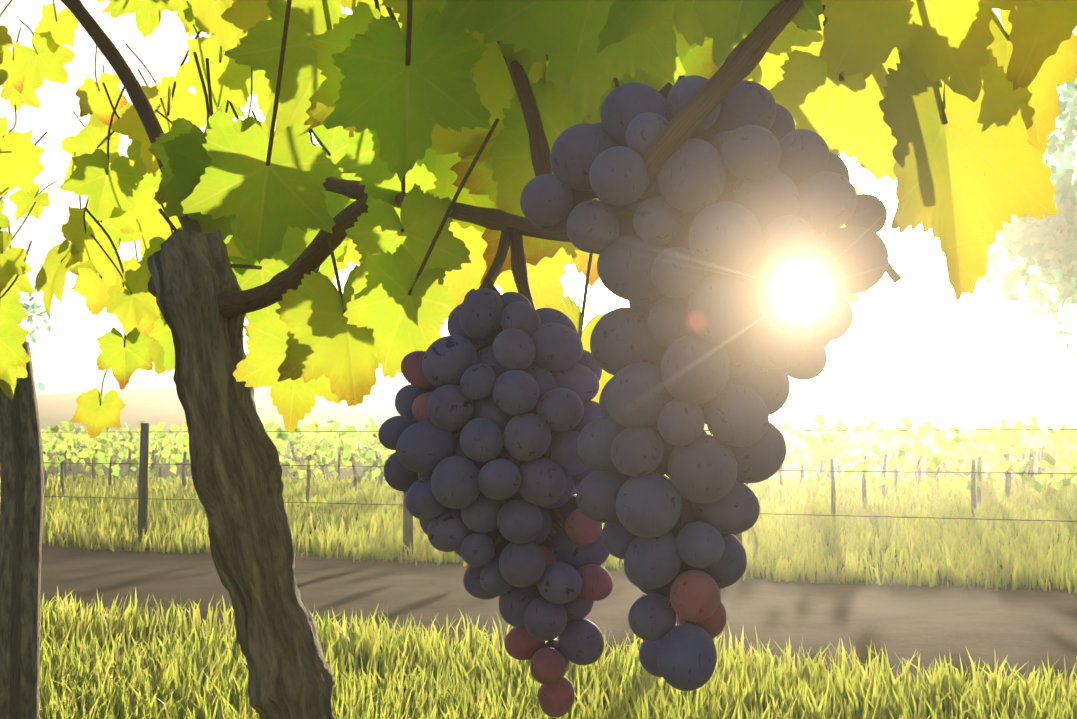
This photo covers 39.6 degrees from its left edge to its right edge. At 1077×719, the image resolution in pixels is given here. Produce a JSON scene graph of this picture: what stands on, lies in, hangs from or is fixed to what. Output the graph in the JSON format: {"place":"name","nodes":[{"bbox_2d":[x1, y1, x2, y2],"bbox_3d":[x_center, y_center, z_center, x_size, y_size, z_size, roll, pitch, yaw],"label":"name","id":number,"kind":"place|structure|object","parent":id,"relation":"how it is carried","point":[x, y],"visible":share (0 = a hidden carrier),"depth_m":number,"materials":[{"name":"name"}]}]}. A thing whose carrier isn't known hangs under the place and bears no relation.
{"place":"outdoors","nodes":[
{"label":"outdoors","id":0,"kind":"place"},
{"bbox_2d":[4,0,1027,363],"label":"sky","id":1,"kind":"structure","parent":0,"point":[23,0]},
{"bbox_2d":[0,0,1076,718],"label":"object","id":2,"kind":"object","parent":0,"point":[916,320],"visible":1,"depth_m":0.36,"materials":[{"name":"white"}]},
{"bbox_2d":[37,362,1076,718],"bbox_3d":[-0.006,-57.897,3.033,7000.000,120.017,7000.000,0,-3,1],"label":"ground","id":3,"kind":"structure","parent":0,"point":[355,418],"depth_m":171.92,"materials":[{"name":"green plant"}]},
{"bbox_2d":[15,286,50,390],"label":"tree","id":4,"kind":"object","parent":3,"relation":"on","point":[28,309],"depth_m":73.16,"materials":[{"name":"green plant"}]},
{"bbox_2d":[0,0,1076,718],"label":"vine","id":5,"kind":"object","parent":3,"relation":"on","point":[368,106],"depth_m":0.74,"materials":[{"name":"green plant"}]},
{"bbox_2d":[61,0,900,318],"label":"vine branches","id":6,"kind":"object","parent":5,"relation":"attached to","point":[735,68],"depth_m":0.64,"materials":[{"name":"brown wood"}]},
{"bbox_2d":[378,279,612,717],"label":"grape berries","id":7,"kind":"object","parent":5,"relation":"attached to","point":[487,469],"depth_m":0.54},
{"bbox_2d":[0,0,1008,405],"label":"leaf stems","id":8,"kind":"object","parent":5,"relation":"attached to","point":[278,86],"depth_m":0.79,"materials":[{"name":"plant"}]},
{"bbox_2d":[520,75,887,690],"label":"grape bunch berries","id":9,"kind":"object","parent":5,"relation":"attached to","point":[729,250],"depth_m":0.50,"materials":[{"name":"purple food"}]},
{"bbox_2d":[0,473,1076,718],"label":"grass","id":10,"kind":"structure","parent":3,"relation":"on","point":[112,681],"depth_m":8.53,"materials":[{"name":"green plant"}]},
{"bbox_2d":[0,414,1076,522],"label":"vineyard rows","id":11,"kind":"object","parent":3,"relation":"on","point":[834,443],"depth_m":32.31,"materials":[{"name":"green plant"}]},
{"bbox_2d":[40,544,1076,696],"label":"dirt track","id":12,"kind":"structure","parent":3,"relation":"on","point":[896,613],"depth_m":10.84,"materials":[{"name":"brown soil"}]},
{"bbox_2d":[44,423,1076,558],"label":"fence posts and wires","id":13,"kind":"object","parent":3,"relation":"on","point":[143,487],"depth_m":16.03,"materials":[{"name":"brown wood"}]},
{"bbox_2d":[944,77,1076,361],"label":"tree","id":14,"kind":"object","parent":3,"relation":"on","point":[1064,163],"depth_m":40.07,"materials":[{"name":"green plant"}]}
]}

